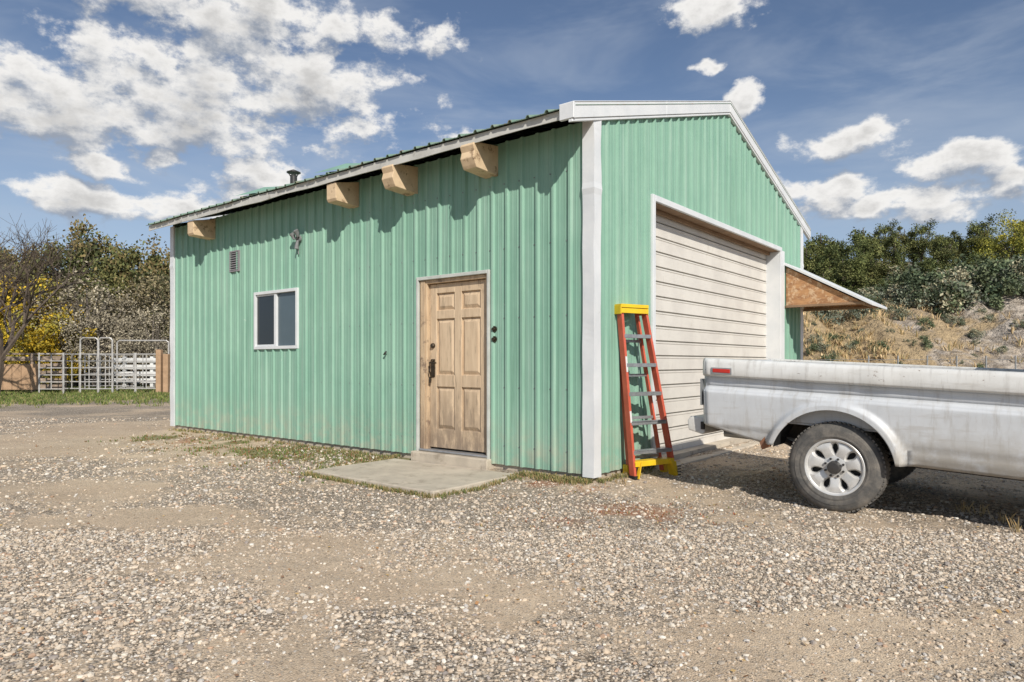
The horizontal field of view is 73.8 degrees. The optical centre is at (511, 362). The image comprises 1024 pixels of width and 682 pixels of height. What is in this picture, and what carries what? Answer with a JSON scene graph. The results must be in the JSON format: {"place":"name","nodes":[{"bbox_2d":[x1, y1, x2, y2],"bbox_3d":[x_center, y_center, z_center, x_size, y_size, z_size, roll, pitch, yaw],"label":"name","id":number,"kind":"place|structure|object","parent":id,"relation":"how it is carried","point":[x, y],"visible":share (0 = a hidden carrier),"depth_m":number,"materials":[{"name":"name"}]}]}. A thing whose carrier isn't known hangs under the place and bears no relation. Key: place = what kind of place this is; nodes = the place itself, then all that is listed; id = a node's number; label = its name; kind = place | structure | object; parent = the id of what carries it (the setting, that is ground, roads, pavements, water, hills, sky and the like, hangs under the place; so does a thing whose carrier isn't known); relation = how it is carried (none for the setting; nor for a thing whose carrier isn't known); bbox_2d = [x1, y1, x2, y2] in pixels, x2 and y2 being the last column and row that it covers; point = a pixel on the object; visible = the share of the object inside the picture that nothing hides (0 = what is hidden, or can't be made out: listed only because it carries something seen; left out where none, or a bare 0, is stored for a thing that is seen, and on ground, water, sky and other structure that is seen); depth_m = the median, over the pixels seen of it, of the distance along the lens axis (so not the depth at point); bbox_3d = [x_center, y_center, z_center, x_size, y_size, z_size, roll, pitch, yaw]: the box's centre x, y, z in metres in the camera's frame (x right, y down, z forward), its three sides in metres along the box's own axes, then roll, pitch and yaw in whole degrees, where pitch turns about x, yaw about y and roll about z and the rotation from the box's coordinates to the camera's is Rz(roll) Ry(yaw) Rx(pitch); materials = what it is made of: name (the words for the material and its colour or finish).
{"place":"outdoors","nodes":[
{"label":"outdoors","id":0,"kind":"place"},
{"bbox_2d":[0,385,169,407],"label":"grass","id":1,"kind":"structure","parent":0,"point":[37,397],"depth_m":23.18,"materials":[{"name":"green plant"}]},
{"bbox_2d":[168,428,657,498],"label":"dry grass","id":2,"kind":"structure","parent":0,"point":[537,475],"depth_m":6.91,"materials":[{"name":"beige plant"}]},
{"bbox_2d":[0,370,1023,681],"bbox_3d":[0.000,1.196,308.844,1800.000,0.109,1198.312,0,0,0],"label":"ground","id":3,"kind":"structure","parent":0,"point":[72,436],"depth_m":4.00,"materials":[{"name":"beige gravel"}]},
{"bbox_2d":[0,246,42,311],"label":"cottonwood tree","id":4,"kind":"object","parent":3,"relation":"on","point":[11,250],"visible":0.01,"depth_m":48.21,"materials":[{"name":"green plant"}]},
{"bbox_2d":[0,273,65,370],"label":"yellow autumn tree","id":5,"kind":"object","parent":3,"relation":"on","point":[16,299],"visible":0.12,"depth_m":33.36,"materials":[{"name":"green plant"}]},
{"bbox_2d":[1,353,66,391],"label":"wooden corral fence","id":6,"kind":"object","parent":3,"relation":"on","point":[20,376],"visible":0.73,"depth_m":26.83,"materials":[{"name":"brown wood"}]},
{"bbox_2d":[0,306,71,383],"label":"yellow autumn tree","id":7,"kind":"object","parent":3,"relation":"on","point":[29,343],"visible":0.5,"depth_m":30.66,"materials":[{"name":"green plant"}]},
{"bbox_2d":[2,237,71,377],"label":"cottonwood tree","id":8,"kind":"object","parent":3,"relation":"on","point":[42,259],"visible":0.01,"depth_m":51.90,"materials":[{"name":"green plant"}]},
{"bbox_2d":[0,220,86,311],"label":"bare tree","id":9,"kind":"object","parent":3,"relation":"on","point":[17,279],"visible":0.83,"depth_m":25.20,"materials":[{"name":"brown plant"}]},
{"bbox_2d":[0,274,89,383],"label":"yellow autumn tree","id":10,"kind":"object","parent":3,"relation":"on","point":[35,320],"visible":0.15,"depth_m":32.60,"materials":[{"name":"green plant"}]},
{"bbox_2d":[2,226,97,306],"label":"cottonwood tree","id":11,"kind":"object","parent":3,"relation":"on","point":[80,256],"visible":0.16,"depth_m":44.74,"materials":[{"name":"green plant"}]},
{"bbox_2d":[0,213,107,393],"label":"bare tree","id":12,"kind":"object","parent":3,"relation":"on","point":[12,339],"visible":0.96,"depth_m":24.86,"materials":[{"name":"brown plant"}]},
{"bbox_2d":[18,308,97,384],"bbox_3d":[-21.457,-0.495,32.056,3.355,4.100,3.228,0,0,-42],"label":"yellow autumn tree","id":13,"kind":"object","parent":3,"relation":"on","point":[53,342],"visible":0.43,"depth_m":31.71,"materials":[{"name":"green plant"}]},
{"bbox_2d":[37,293,88,382],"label":"russian olive tree","id":14,"kind":"object","parent":3,"relation":"on","point":[66,308],"visible":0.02,"depth_m":40.36,"materials":[{"name":"green plant"}]},
{"bbox_2d":[8,257,131,386],"bbox_3d":[-21.509,-1.613,33.216,5.335,6.576,5.109,0,0,-13],"label":"sparse willow tree","id":15,"kind":"object","parent":3,"relation":"on","point":[97,300],"visible":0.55,"depth_m":32.42,"materials":[{"name":"green plant"}]},
{"bbox_2d":[41,285,126,385],"bbox_3d":[-22.711,-1.241,36.042,4.335,5.894,4.509,0,0,-9],"label":"russian olive tree","id":16,"kind":"object","parent":3,"relation":"on","point":[75,383],"visible":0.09,"depth_m":35.67,"materials":[{"name":"green plant"}]},
{"bbox_2d":[63,294,119,382],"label":"russian olive tree","id":17,"kind":"object","parent":3,"relation":"on","point":[96,348],"depth_m":40.50,"materials":[{"name":"green plant"}]},
{"bbox_2d":[56,213,127,378],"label":"cottonwood tree","id":18,"kind":"object","parent":3,"relation":"on","point":[80,226],"visible":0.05,"depth_m":49.04,"materials":[{"name":"green plant"}]},
{"bbox_2d":[38,286,150,384],"bbox_3d":[-20.798,-1.148,35.391,5.318,5.734,4.969,0,0,4],"label":"russian olive tree","id":19,"kind":"object","parent":3,"relation":"on","point":[139,300],"visible":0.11,"depth_m":35.05,"materials":[{"name":"green plant"}]},
{"bbox_2d":[59,306,137,386],"bbox_3d":[-19.503,-0.634,32.229,3.554,4.381,3.403,0,0,5],"label":"sparse willow tree","id":20,"kind":"object","parent":3,"relation":"on","point":[86,347],"visible":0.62,"depth_m":32.25,"materials":[{"name":"grey plant"}]},
{"bbox_2d":[47,281,151,386],"bbox_3d":[-20.252,-1.321,33.366,4.600,5.922,4.804,0,0,-22],"label":"sparse willow tree","id":21,"kind":"object","parent":3,"relation":"on","point":[121,309],"visible":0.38,"depth_m":33.68,"materials":[{"name":"grey plant"}]},
{"bbox_2d":[38,337,169,392],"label":"pipe corral gate","id":22,"kind":"structure","parent":3,"relation":"on","point":[134,380],"depth_m":26.78,"materials":[{"name":"metal"}]},
{"bbox_2d":[65,234,147,363],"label":"cottonwood tree","id":23,"kind":"object","parent":3,"relation":"on","point":[113,250],"visible":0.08,"depth_m":45.44,"materials":[{"name":"green plant"}]},
{"bbox_2d":[82,295,167,384],"bbox_3d":[-20.159,-0.981,35.847,4.162,5.303,4.142,0,0,4],"label":"russian olive tree","id":24,"kind":"object","parent":3,"relation":"on","point":[118,299],"visible":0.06,"depth_m":35.52,"materials":[{"name":"green plant"}]},
{"bbox_2d":[96,356,155,387],"bbox_3d":[-16.970,0.470,31.040,3.852,1.500,0.160,0,0,0],"label":"white plank fence","id":25,"kind":"object","parent":3,"relation":"on","point":[151,358],"visible":0.28,"depth_m":30.96,"materials":[{"name":"white wood"}]},
{"bbox_2d":[85,231,169,377],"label":"cottonwood tree","id":26,"kind":"object","parent":3,"relation":"on","point":[133,256],"visible":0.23,"depth_m":42.96,"materials":[{"name":"green plant"}]},
{"bbox_2d":[103,304,169,386],"bbox_3d":[-17.832,-0.655,33.095,3.591,4.427,3.439,0,0,-42],"label":"sparse willow tree","id":27,"kind":"object","parent":3,"relation":"on","point":[132,349],"visible":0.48,"depth_m":32.50,"materials":[{"name":"grey plant"}]},
{"bbox_2d":[109,259,169,318],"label":"cottonwood tree","id":28,"kind":"object","parent":3,"relation":"on","point":[125,281],"visible":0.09,"depth_m":41.45,"materials":[{"name":"green plant"}]},
{"bbox_2d":[117,270,169,364],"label":"russian olive tree","id":29,"kind":"object","parent":3,"relation":"on","point":[166,317],"visible":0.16,"depth_m":34.23,"materials":[{"name":"green plant"}]},
{"bbox_2d":[117,246,169,295],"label":"cottonwood tree","id":30,"kind":"object","parent":3,"relation":"on","point":[167,263],"visible":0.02,"depth_m":44.62,"materials":[{"name":"green plant"}]},
{"bbox_2d":[119,296,169,385],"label":"sparse willow tree","id":31,"kind":"object","parent":3,"relation":"on","point":[153,347],"visible":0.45,"depth_m":32.49,"materials":[{"name":"green plant"}]},
{"bbox_2d":[125,269,169,331],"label":"russian olive tree","id":32,"kind":"object","parent":3,"relation":"on","point":[155,289],"visible":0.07,"depth_m":34.75,"materials":[{"name":"green plant"}]},
{"bbox_2d":[129,277,169,338],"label":"russian olive tree","id":33,"kind":"object","parent":3,"relation":"on","point":[153,299],"visible":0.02,"depth_m":38.41,"materials":[{"name":"green plant"}]},
{"bbox_2d":[156,350,162,392],"bbox_3d":[-13.602,0.410,26.300,0.200,1.820,0.200,0,0,0],"label":"wooden gate post","id":34,"kind":"object","parent":3,"relation":"on","point":[159,370],"visible":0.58,"depth_m":26.20,"materials":[{"name":"brown wood"}]},
{"bbox_2d":[163,354,169,392],"bbox_3d":[-13.326,0.495,26.300,0.200,1.650,0.200,0,0,0],"label":"wooden gate post","id":35,"kind":"object","parent":3,"relation":"on","point":[166,372],"visible":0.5,"depth_m":26.20,"materials":[{"name":"brown wood"}]},
{"bbox_2d":[35,431,396,482],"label":"weeds","id":36,"kind":"object","parent":3,"relation":"on","point":[279,459],"visible":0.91,"depth_m":9.05,"materials":[{"name":"green plant"}]},
{"bbox_2d":[313,458,513,497],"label":"slab","id":37,"kind":"structure","parent":3,"relation":"on","point":[421,477],"depth_m":7.03,"materials":[{"name":"concrete"}]},
{"bbox_2d":[411,448,494,469],"bbox_3d":[-0.669,1.123,7.865,1.205,0.195,0.240,0,0,39],"label":"door step","id":38,"kind":"object","parent":3,"relation":"on","point":[466,459],"depth_m":7.75,"materials":[{"name":"concrete"}]},
{"bbox_2d":[145,434,764,541],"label":"red weeds","id":39,"kind":"object","parent":3,"relation":"on","point":[617,511],"visible":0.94,"depth_m":5.66,"materials":[{"name":"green plant"}]},
{"bbox_2d":[175,425,750,479],"bbox_3d":[-0.467,1.312,12.098,8.690,0.415,6.840,0,0,39],"label":"foundation","id":40,"kind":"object","parent":3,"relation":"on","point":[682,453],"visible":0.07,"depth_m":8.93,"materials":[{"name":"concrete"}]},
{"bbox_2d":[173,115,799,473],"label":"wall sheets","id":41,"kind":"object","parent":40,"relation":"on","point":[229,377],"depth_m":8.40,"materials":[{"name":"green paint"}]},
{"bbox_2d":[169,226,174,425],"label":"corner trim","id":42,"kind":"structure","parent":41,"relation":"attached to","point":[172,325],"depth_m":12.08,"materials":[{"name":"white metal"}]},
{"bbox_2d":[229,250,239,271],"bbox_3d":[-4.392,-1.605,10.803,0.280,0.330,0.032,0,0,39],"label":"wall vent","id":43,"kind":"object","parent":41,"relation":"attached to","point":[233,260],"depth_m":10.81,"materials":[{"name":"metal"}]},
{"bbox_2d":[254,288,298,348],"bbox_3d":[-3.481,-0.635,10.101,1.140,0.870,0.085,0,0,39],"label":"window","id":44,"kind":"structure","parent":41,"relation":"attached to","point":[276,319],"depth_m":10.08,"materials":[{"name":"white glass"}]},
{"bbox_2d":[289,229,301,253],"bbox_3d":[-3.062,-1.711,9.648,0.181,0.342,0.128,0,0,39],"label":"flood light","id":45,"kind":"object","parent":41,"relation":"attached to","point":[298,237],"visible":1,"depth_m":9.65,"materials":[{"name":"grey metal"}]},
{"bbox_2d":[188,142,497,239],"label":"roof beams","id":46,"kind":"structure","parent":41,"relation":"attached to","point":[480,159],"depth_m":8.05,"materials":[{"name":"beige wood"}]},
{"bbox_2d":[149,111,558,230],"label":"eave fascia","id":47,"kind":"structure","parent":41,"relation":"attached to","point":[475,138],"depth_m":8.12,"materials":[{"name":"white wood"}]},
{"bbox_2d":[287,170,566,452],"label":"screws","id":48,"kind":"object","parent":41,"relation":"attached to","point":[413,322],"visible":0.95,"depth_m":7.75,"materials":[{"name":"green metal"}]},
{"bbox_2d":[416,269,490,458],"bbox_3d":[-0.648,0.043,7.891,1.155,2.125,0.175,0,0,39],"label":"entry door","id":49,"kind":"structure","parent":41,"relation":"attached to","point":[453,397],"depth_m":7.89,"materials":[{"name":"brown wood"}]},
{"bbox_2d":[429,326,496,382],"bbox_3d":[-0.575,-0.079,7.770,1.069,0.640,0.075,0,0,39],"label":"door lock","id":50,"kind":"object","parent":49,"relation":"attached to","point":[432,345],"depth_m":8.08,"materials":[{"name":"brown metal"}]},
{"bbox_2d":[146,103,810,230],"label":"roof sheets","id":51,"kind":"object","parent":41,"relation":"on","point":[523,133],"visible":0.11,"depth_m":8.71,"materials":[{"name":"green metal"}]},
{"bbox_2d":[286,169,301,196],"bbox_3d":[-3.477,-2.862,10.857,0.260,0.415,0.260,0,0,39],"label":"flue pipe","id":52,"kind":"object","parent":51,"relation":"on","point":[294,175],"visible":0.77,"depth_m":10.82,"materials":[{"name":"metal"}]},
{"bbox_2d":[236,163,360,195],"bbox_3d":[-2.902,-2.563,9.577,2.500,0.314,0.780,0,0,39],"label":"loose flashing","id":53,"kind":"object","parent":51,"relation":"on","point":[346,165],"visible":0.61,"depth_m":8.91,"materials":[{"name":"white metal"}]},
{"bbox_2d":[559,101,810,239],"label":"rake trim","id":54,"kind":"structure","parent":51,"relation":"attached to","point":[571,111],"depth_m":8.01,"materials":[{"name":"white metal"}]},
{"bbox_2d":[582,117,601,477],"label":"corner trim","id":55,"kind":"structure","parent":41,"relation":"attached to","point":[591,259],"depth_m":6.67,"materials":[{"name":"white metal"}]},
{"bbox_2d":[650,194,784,465],"bbox_3d":[2.921,-0.355,9.500,0.285,3.050,4.680,0,0,39],"label":"garage door frame","id":56,"kind":"object","parent":41,"relation":"attached to","point":[775,303],"visible":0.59,"depth_m":9.87,"materials":[{"name":"white metal"}]},
{"bbox_2d":[656,215,766,453],"bbox_3d":[2.807,-0.342,9.508,0.029,3.064,4.410,0,0,39],"label":"garage door","id":57,"kind":"structure","parent":56,"relation":"in","point":[711,293],"depth_m":9.09,"materials":[{"name":"beige metal"}]},
{"bbox_2d":[800,226,803,359],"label":"corner trim","id":58,"kind":"structure","parent":41,"relation":"attached to","point":[801,308],"depth_m":11.99,"materials":[{"name":"white metal"}]},
{"bbox_2d":[785,263,886,310],"bbox_3d":[5.348,-1.265,11.272,1.320,0.777,1.140,0,0,39],"label":"side door awning","id":59,"kind":"object","parent":41,"relation":"attached to","point":[807,290],"visible":1,"depth_m":11.07,"materials":[{"name":"brown wood"}]},
{"bbox_2d":[614,304,680,479],"bbox_3d":[1.396,0.309,7.124,0.727,1.814,0.310,0,0,-31],"label":"stepladder","id":60,"kind":"object","parent":3,"relation":"on","point":[668,463],"visible":0.96,"depth_m":7.06,"materials":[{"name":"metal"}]},
{"bbox_2d":[658,441,759,468],"bbox_3d":[2.956,1.242,9.389,0.380,0.155,4.610,0,0,39],"label":"concrete apron","id":61,"kind":"object","parent":3,"relation":"on","point":[687,460],"visible":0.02,"depth_m":8.64,"materials":[{"name":"grey concrete"}]},
{"bbox_2d":[688,358,1023,512],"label":"pickup truck","id":62,"kind":"object","parent":3,"relation":"on","point":[855,436],"visible":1,"depth_m":5.42,"materials":[{"name":"white paint"}]},
{"bbox_2d":[868,356,1015,368],"bbox_3d":[12.813,0.560,19.502,8.592,1.520,0.040,0,0,0],"label":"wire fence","id":63,"kind":"object","parent":3,"relation":"on","point":[956,361],"visible":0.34,"depth_m":19.48,"materials":[{"name":"grey metal"}]},
{"bbox_2d":[0,431,1023,681],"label":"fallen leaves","id":64,"kind":"object","parent":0,"point":[514,589],"visible":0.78,"depth_m":3.83,"materials":[{"name":"brown plant"}]},
{"bbox_2d":[0,0,1023,271],"label":"sky","id":65,"kind":"structure","parent":0,"point":[126,115],"materials":[{"name":"blue"}]},
{"bbox_2d":[530,472,1020,532],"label":"dry grass","id":66,"kind":"structure","parent":0,"point":[1004,518],"depth_m":5.38,"materials":[{"name":"beige plant"}]},
{"bbox_2d":[803,261,1023,368],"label":"hillside","id":67,"kind":"structure","parent":0,"point":[995,331],"depth_m":25.72,"materials":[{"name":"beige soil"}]},
{"bbox_2d":[803,248,822,274],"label":"juniper tree","id":68,"kind":"object","parent":67,"relation":"on","point":[808,262],"visible":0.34,"depth_m":44.51,"materials":[{"name":"green plant"}]},
{"bbox_2d":[803,233,844,273],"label":"juniper tree","id":69,"kind":"object","parent":67,"relation":"on","point":[816,245],"visible":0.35,"depth_m":47.04,"materials":[{"name":"green plant"}]},
{"bbox_2d":[812,244,840,276],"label":"juniper tree","id":70,"kind":"object","parent":67,"relation":"on","point":[830,252],"visible":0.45,"depth_m":43.23,"materials":[{"name":"green plant"}]},
{"bbox_2d":[818,274,843,286],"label":"juniper tree","id":71,"kind":"object","parent":67,"relation":"on","point":[830,280],"visible":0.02,"depth_m":35.68,"materials":[{"name":"green plant"}]},
{"bbox_2d":[836,240,852,270],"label":"juniper tree","id":72,"kind":"object","parent":67,"relation":"on","point":[843,246],"visible":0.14,"depth_m":48.07,"materials":[{"name":"green plant"}]},
{"bbox_2d":[820,255,870,292],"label":"juniper tree","id":73,"kind":"object","parent":67,"relation":"on","point":[857,279],"visible":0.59,"depth_m":36.86,"materials":[{"name":"green plant"}]},
{"bbox_2d":[835,257,877,293],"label":"juniper tree","id":74,"kind":"object","parent":67,"relation":"on","point":[870,281],"visible":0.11,"depth_m":38.30,"materials":[{"name":"green plant"}]},
{"bbox_2d":[849,239,873,261],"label":"juniper tree","id":75,"kind":"object","parent":67,"relation":"on","point":[866,254],"visible":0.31,"depth_m":42.92,"materials":[{"name":"green plant"}]},
{"bbox_2d":[846,257,884,286],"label":"juniper tree","id":76,"kind":"object","parent":67,"relation":"on","point":[873,272],"visible":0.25,"depth_m":39.93,"materials":[{"name":"green plant"}]},
{"bbox_2d":[842,227,899,280],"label":"juniper tree","id":77,"kind":"object","parent":67,"relation":"on","point":[857,236],"visible":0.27,"depth_m":45.05,"materials":[{"name":"green plant"}]},
{"bbox_2d":[864,254,893,287],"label":"juniper tree","id":78,"kind":"object","parent":67,"relation":"on","point":[884,271],"visible":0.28,"depth_m":39.75,"materials":[{"name":"green plant"}]},
{"bbox_2d":[876,277,894,289],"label":"juniper tree","id":79,"kind":"object","parent":67,"relation":"on","point":[882,280],"visible":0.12,"depth_m":38.01,"materials":[{"name":"green plant"}]},
{"bbox_2d":[872,219,900,262],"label":"juniper tree","id":80,"kind":"object","parent":67,"relation":"on","point":[885,230],"visible":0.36,"depth_m":53.20,"materials":[{"name":"green plant"}]},
{"bbox_2d":[879,229,909,272],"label":"juniper tree","id":81,"kind":"object","parent":67,"relation":"on","point":[897,250],"visible":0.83,"depth_m":48.32,"materials":[{"name":"green plant"}]},
{"bbox_2d":[892,226,922,264],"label":"juniper tree","id":82,"kind":"object","parent":67,"relation":"on","point":[902,237],"visible":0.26,"depth_m":53.49,"materials":[{"name":"green plant"}]},
{"bbox_2d":[803,245,1023,367],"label":"sagebrush mass","id":83,"kind":"object","parent":67,"relation":"on","point":[945,290],"visible":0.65,"depth_m":28.18,"materials":[{"name":"green plant"}]},
{"bbox_2d":[905,218,938,266],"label":"juniper tree","id":84,"kind":"object","parent":67,"relation":"on","point":[918,253],"visible":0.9,"depth_m":49.46,"materials":[{"name":"green plant"}]},
{"bbox_2d":[909,257,940,273],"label":"juniper tree","id":85,"kind":"object","parent":67,"relation":"on","point":[925,267],"visible":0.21,"depth_m":34.72,"materials":[{"name":"green plant"}]},
{"bbox_2d":[922,235,943,261],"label":"juniper tree","id":86,"kind":"object","parent":67,"relation":"on","point":[936,238],"visible":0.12,"depth_m":51.65,"materials":[{"name":"green plant"}]},
{"bbox_2d":[926,259,953,270],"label":"juniper tree","id":87,"kind":"object","parent":67,"relation":"on","point":[943,265],"visible":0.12,"depth_m":36.23,"materials":[{"name":"green plant"}]},
{"bbox_2d":[930,230,961,265],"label":"juniper tree","id":88,"kind":"object","parent":67,"relation":"on","point":[945,254],"visible":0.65,"depth_m":42.38,"materials":[{"name":"green plant"}]},
{"bbox_2d":[940,230,971,264],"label":"juniper tree","id":89,"kind":"object","parent":67,"relation":"on","point":[959,240],"visible":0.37,"depth_m":47.02,"materials":[{"name":"green plant"}]},
{"bbox_2d":[962,252,987,267],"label":"juniper tree","id":90,"kind":"object","parent":67,"relation":"on","point":[970,258],"visible":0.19,"depth_m":37.12,"materials":[{"name":"green plant"}]},
{"bbox_2d":[961,213,999,256],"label":"juniper tree","id":91,"kind":"object","parent":67,"relation":"on","point":[975,228],"visible":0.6,"depth_m":45.98,"materials":[{"name":"green plant"}]},
{"bbox_2d":[968,229,997,256],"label":"poplar tree","id":92,"kind":"object","parent":67,"relation":"on","point":[988,241],"visible":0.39,"depth_m":45.65,"materials":[{"name":"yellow plant"}]},
{"bbox_2d":[979,209,1023,259],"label":"poplar tree","id":93,"kind":"object","parent":67,"relation":"on","point":[1013,240],"visible":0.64,"depth_m":37.83,"materials":[{"name":"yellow plant"}]},
{"bbox_2d":[996,252,1019,259],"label":"juniper tree","id":94,"kind":"object","parent":67,"relation":"on","point":[1001,257],"visible":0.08,"depth_m":37.43,"materials":[{"name":"green plant"}]},
{"bbox_2d":[1006,219,1023,252],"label":"poplar tree","id":95,"kind":"object","parent":67,"relation":"on","point":[1017,233],"visible":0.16,"depth_m":40.55,"materials":[{"name":"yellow plant"}]}
]}

